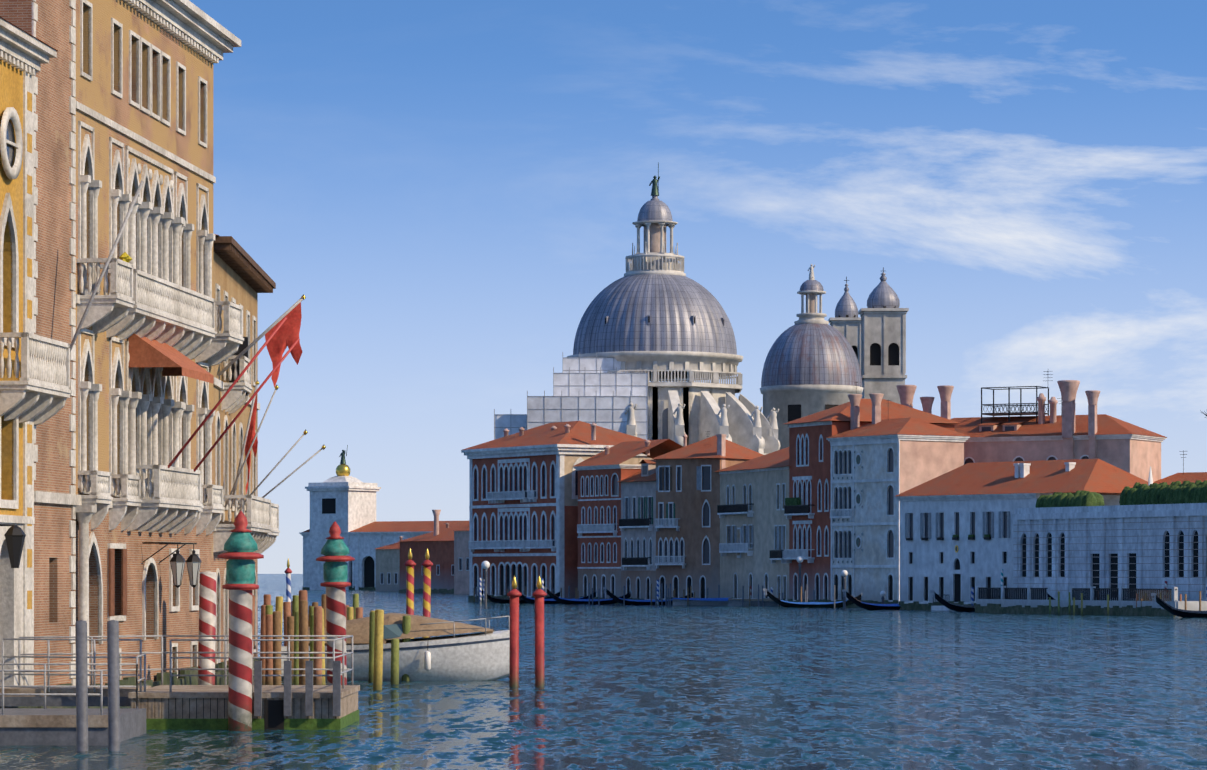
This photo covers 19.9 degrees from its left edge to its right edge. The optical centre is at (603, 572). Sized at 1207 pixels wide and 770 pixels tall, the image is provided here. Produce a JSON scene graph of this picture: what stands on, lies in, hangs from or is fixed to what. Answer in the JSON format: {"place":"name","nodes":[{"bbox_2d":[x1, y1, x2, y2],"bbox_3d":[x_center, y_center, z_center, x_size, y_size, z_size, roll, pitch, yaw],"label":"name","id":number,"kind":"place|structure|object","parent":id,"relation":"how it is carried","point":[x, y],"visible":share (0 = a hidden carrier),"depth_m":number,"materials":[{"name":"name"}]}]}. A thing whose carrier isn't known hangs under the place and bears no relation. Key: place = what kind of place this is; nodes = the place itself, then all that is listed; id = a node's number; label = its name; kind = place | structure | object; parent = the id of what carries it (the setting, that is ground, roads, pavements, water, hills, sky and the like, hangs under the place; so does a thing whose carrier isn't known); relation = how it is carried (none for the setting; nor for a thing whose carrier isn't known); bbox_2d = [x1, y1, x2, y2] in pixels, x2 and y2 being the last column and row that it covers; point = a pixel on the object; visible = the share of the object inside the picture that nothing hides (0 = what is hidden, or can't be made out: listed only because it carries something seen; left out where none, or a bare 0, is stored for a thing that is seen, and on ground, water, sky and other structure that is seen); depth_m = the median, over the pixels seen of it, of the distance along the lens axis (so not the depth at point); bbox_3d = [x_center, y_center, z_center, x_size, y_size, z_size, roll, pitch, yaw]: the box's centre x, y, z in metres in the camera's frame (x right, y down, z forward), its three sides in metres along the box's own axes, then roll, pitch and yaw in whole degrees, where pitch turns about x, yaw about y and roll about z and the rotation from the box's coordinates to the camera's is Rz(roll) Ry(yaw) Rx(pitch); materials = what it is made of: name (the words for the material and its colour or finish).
{"place":"outdoors","nodes":[
{"label":"outdoors","id":0,"kind":"place"},
{"bbox_2d":[375,536,402,590],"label":"house","id":1,"kind":"structure","parent":0,"point":[387,567],"depth_m":736.30,"materials":[{"name":"beige paint"}]},
{"bbox_2d":[445,523,468,527],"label":"house","id":2,"kind":"structure","parent":0,"point":[460,526],"depth_m":716.84,"materials":[{"name":"orange tile"}]},
{"bbox_2d":[453,526,468,593],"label":"house","id":3,"kind":"structure","parent":0,"point":[461,560],"depth_m":646.93,"materials":[{"name":"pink paint"}]},
{"bbox_2d":[0,574,1206,769],"bbox_3d":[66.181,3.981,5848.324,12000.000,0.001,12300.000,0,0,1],"label":"canal water","id":4,"kind":"structure","parent":0,"point":[664,687],"depth_m":106.49,"materials":[{"name":"blue liquid"}]},
{"bbox_2d":[0,17,71,707],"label":"yellow palazzo","id":5,"kind":"structure","parent":4,"relation":"on","point":[35,379],"depth_m":91.60,"materials":[{"name":"paint"}]},
{"bbox_2d":[75,620,87,750],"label":"mooring pole","id":6,"kind":"object","parent":4,"relation":"in","point":[81,689],"visible":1,"depth_m":76.73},
{"bbox_2d":[107,620,119,750],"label":"mooring pole","id":7,"kind":"object","parent":4,"relation":"in","point":[113,686],"visible":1,"depth_m":76.92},
{"bbox_2d":[0,0,299,707],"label":"palace building","id":8,"kind":"structure","parent":4,"relation":"on","point":[129,508],"depth_m":103.67,"materials":[{"name":"brick"}]},
{"bbox_2d":[0,635,359,745],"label":"landing stage","id":9,"kind":"object","parent":4,"relation":"on","point":[308,705],"visible":0.92,"depth_m":87.39,"materials":[{"name":"grey wood"}]},
{"bbox_2d":[198,571,215,684],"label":"mooring pole","id":10,"kind":"object","parent":4,"relation":"in","point":[207,602],"visible":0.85,"depth_m":108.61,"materials":[{"name":"paint"}]},
{"bbox_2d":[218,511,263,730],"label":"mooring pole","id":11,"kind":"object","parent":4,"relation":"in","point":[240,547],"visible":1,"depth_m":86.65,"materials":[{"name":"red paint"}]},
{"bbox_2d":[213,234,325,684],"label":"palazzo","id":12,"kind":"structure","parent":4,"relation":"on","point":[241,277],"depth_m":122.38,"materials":[{"name":"brick"}]},
{"bbox_2d":[285,559,291,601],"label":"mooring pole","id":13,"kind":"object","parent":4,"relation":"in","point":[288,571],"visible":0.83,"depth_m":168.76,"materials":[{"name":"blue paint"}]},
{"bbox_2d":[252,590,410,689],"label":"wooden pilings","id":14,"kind":"object","parent":4,"relation":"on","point":[296,617],"visible":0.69,"depth_m":116.71,"materials":[{"name":"brown wood"}]},
{"bbox_2d":[316,521,354,684],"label":"mooring pole","id":15,"kind":"object","parent":4,"relation":"in","point":[335,550],"visible":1,"depth_m":104.53,"materials":[{"name":"red paint"}]},
{"bbox_2d":[299,445,468,589],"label":"punta della dogana","id":16,"kind":"structure","parent":4,"relation":"on","point":[344,501],"depth_m":794.24,"materials":[{"name":"white"}]},
{"bbox_2d":[281,613,509,680],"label":"motor boat","id":17,"kind":"object","parent":4,"relation":"on","point":[475,656],"visible":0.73,"depth_m":126.79,"materials":[{"name":"white"}]},
{"bbox_2d":[404,548,415,638],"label":"mooring pole","id":18,"kind":"object","parent":4,"relation":"in","point":[409,564],"visible":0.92,"depth_m":139.65,"materials":[{"name":"paint"}]},
{"bbox_2d":[421,548,432,637],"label":"mooring pole","id":19,"kind":"object","parent":4,"relation":"in","point":[427,564],"visible":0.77,"depth_m":140.15,"materials":[{"name":"paint"}]},
{"bbox_2d":[397,510,459,592],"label":"seminary houses","id":20,"kind":"structure","parent":4,"relation":"on","point":[438,543],"depth_m":678.02,"materials":[{"name":"red paint"}]},
{"bbox_2d":[479,578,481,603],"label":"mooring pole","id":21,"kind":"object","parent":4,"relation":"in","point":[480,590],"visible":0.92,"depth_m":438.82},
{"bbox_2d":[507,575,521,686],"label":"mooring pole","id":22,"kind":"object","parent":4,"relation":"in","point":[514,594],"visible":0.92,"depth_m":119.60,"materials":[{"name":"paint"}]},
{"bbox_2d":[476,586,560,602],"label":"gondola","id":23,"kind":"object","parent":4,"relation":"on","point":[497,600],"visible":0.54,"depth_m":450.77,"materials":[{"name":"black paint"}]},
{"bbox_2d":[532,575,546,686],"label":"mooring pole","id":24,"kind":"object","parent":4,"relation":"in","point":[539,593],"visible":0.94,"depth_m":120.09,"materials":[{"name":"paint"}]},
{"bbox_2d":[511,587,596,603],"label":"gondola","id":25,"kind":"object","parent":4,"relation":"on","point":[532,600],"visible":0.29,"depth_m":442.43,"materials":[{"name":"black paint"}]},
{"bbox_2d":[461,421,653,601],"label":"palace building","id":26,"kind":"structure","parent":4,"relation":"on","point":[523,504],"depth_m":461.30,"materials":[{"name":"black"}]},
{"bbox_2d":[544,587,631,603],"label":"gondola","id":27,"kind":"object","parent":4,"relation":"on","point":[576,601],"visible":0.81,"depth_m":436.24,"materials":[{"name":"black paint"}]},
{"bbox_2d":[572,439,682,603],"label":"brick house","id":28,"kind":"structure","parent":4,"relation":"on","point":[598,528],"depth_m":447.47,"materials":[{"name":"red brick"}]},
{"bbox_2d":[618,459,656,599],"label":"grey house","id":29,"kind":"structure","parent":4,"relation":"on","point":[638,535],"depth_m":439.52,"materials":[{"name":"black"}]},
{"bbox_2d":[603,587,693,604],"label":"gondola","id":30,"kind":"object","parent":4,"relation":"on","point":[627,601],"visible":0.71,"depth_m":427.25,"materials":[{"name":"black paint"}]},
{"bbox_2d":[657,580,658,604],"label":"mooring pole","id":31,"kind":"object","parent":4,"relation":"in","point":[657,592],"visible":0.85,"depth_m":421.28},
{"bbox_2d":[567,162,780,454],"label":"domed church","id":32,"kind":"structure","parent":4,"relation":"on","point":[658,313],"depth_m":548.39,"materials":[{"name":"grey"}]},
{"bbox_2d":[494,352,647,439],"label":"scaffolding","id":33,"kind":"object","parent":32,"relation":"attached to","point":[590,390],"visible":0.27,"depth_m":541.87,"materials":[{"name":"metal"}]},
{"bbox_2d":[760,264,863,449],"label":"church dome","id":34,"kind":"structure","parent":32,"relation":"attached to","point":[811,365],"depth_m":587.98,"materials":[{"name":"metal"}]},
{"bbox_2d":[673,598,727,605],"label":"covered boat","id":35,"kind":"object","parent":4,"relation":"on","point":[706,601],"visible":0.81,"depth_m":418.52,"materials":[{"name":"blue fabric"}]},
{"bbox_2d":[652,431,762,599],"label":"tall brown house","id":36,"kind":"structure","parent":4,"relation":"on","point":[687,523],"depth_m":434.09,"materials":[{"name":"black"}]},
{"bbox_2d":[715,447,790,600],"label":"cream house","id":37,"kind":"structure","parent":4,"relation":"on","point":[754,530],"depth_m":421.10,"materials":[{"name":"beige paint"}]},
{"bbox_2d":[728,598,777,605],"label":"covered boat","id":38,"kind":"object","parent":4,"relation":"on","point":[753,602],"visible":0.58,"depth_m":411.53,"materials":[{"name":"fabric"}]},
{"bbox_2d":[763,589,861,607],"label":"gondola","id":39,"kind":"object","parent":4,"relation":"on","point":[788,604],"visible":0.9,"depth_m":392.18,"materials":[{"name":"black paint"}]},
{"bbox_2d":[474,556,1200,614],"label":"bank furniture","id":40,"kind":"object","parent":4,"relation":"on","point":[485,565],"visible":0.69,"depth_m":398.77,"materials":[{"name":"brown"}]},
{"bbox_2d":[828,277,861,398],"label":"bell tower","id":41,"kind":"structure","parent":4,"relation":"on","point":[845,321],"depth_m":635.57,"materials":[{"name":"stone"}]},
{"bbox_2d":[842,589,900,609],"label":"gondola","id":42,"kind":"object","parent":4,"relation":"on","point":[864,605],"visible":0.56,"depth_m":370.33,"materials":[{"name":"black paint"}]},
{"bbox_2d":[784,382,961,601],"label":"building","id":43,"kind":"structure","parent":4,"relation":"on","point":[807,506],"depth_m":406.07,"materials":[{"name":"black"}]},
{"bbox_2d":[858,267,908,403],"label":"bell tower","id":44,"kind":"structure","parent":4,"relation":"on","point":[883,342],"depth_m":606.60,"materials":[{"name":"stone"}]},
{"bbox_2d":[826,393,969,606],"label":"building","id":45,"kind":"structure","parent":4,"relation":"on","point":[878,464],"depth_m":395.30,"materials":[{"name":"stone"}]},
{"bbox_2d":[930,590,974,611],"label":"gondola","id":46,"kind":"object","parent":4,"relation":"on","point":[954,607],"visible":0.44,"depth_m":351.71,"materials":[{"name":"black paint"}]},
{"bbox_2d":[971,587,973,605],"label":"mooring pole","id":47,"kind":"object","parent":4,"relation":"in","point":[972,596],"visible":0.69,"depth_m":358.62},
{"bbox_2d":[1001,569,1002,585],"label":"mooring pole","id":48,"kind":"object","parent":4,"relation":"in","point":[1001,577],"visible":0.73,"depth_m":353.29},
{"bbox_2d":[895,459,1147,610],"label":"white house","id":49,"kind":"structure","parent":4,"relation":"on","point":[956,534],"depth_m":363.04,"materials":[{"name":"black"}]},
{"bbox_2d":[896,371,1166,482],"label":"building","id":50,"kind":"structure","parent":4,"relation":"on","point":[1069,434],"depth_m":408.34,"materials":[{"name":"pink paint"}]},
{"bbox_2d":[1044,591,1055,599],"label":"gondola","id":51,"kind":"object","parent":4,"relation":"on","point":[1048,596],"visible":0.04,"depth_m":333.02,"materials":[{"name":"black paint"}]},
{"bbox_2d":[975,466,1206,615],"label":"building","id":52,"kind":"structure","parent":4,"relation":"on","point":[1143,541],"depth_m":332.19,"materials":[{"name":"stone"}]},
{"bbox_2d":[1151,593,1206,617],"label":"gondola","id":53,"kind":"object","parent":4,"relation":"on","point":[1182,613],"visible":1,"depth_m":305.12,"materials":[{"name":"black paint"}]},
{"bbox_2d":[1154,450,1206,484],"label":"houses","id":54,"kind":"structure","parent":4,"relation":"on","point":[1190,477],"depth_m":408.40,"materials":[{"name":"orange"}]},
{"bbox_2d":[189,0,1206,573],"label":"sky","id":55,"kind":"structure","parent":0,"point":[447,188],"materials":[{"name":"blue"}]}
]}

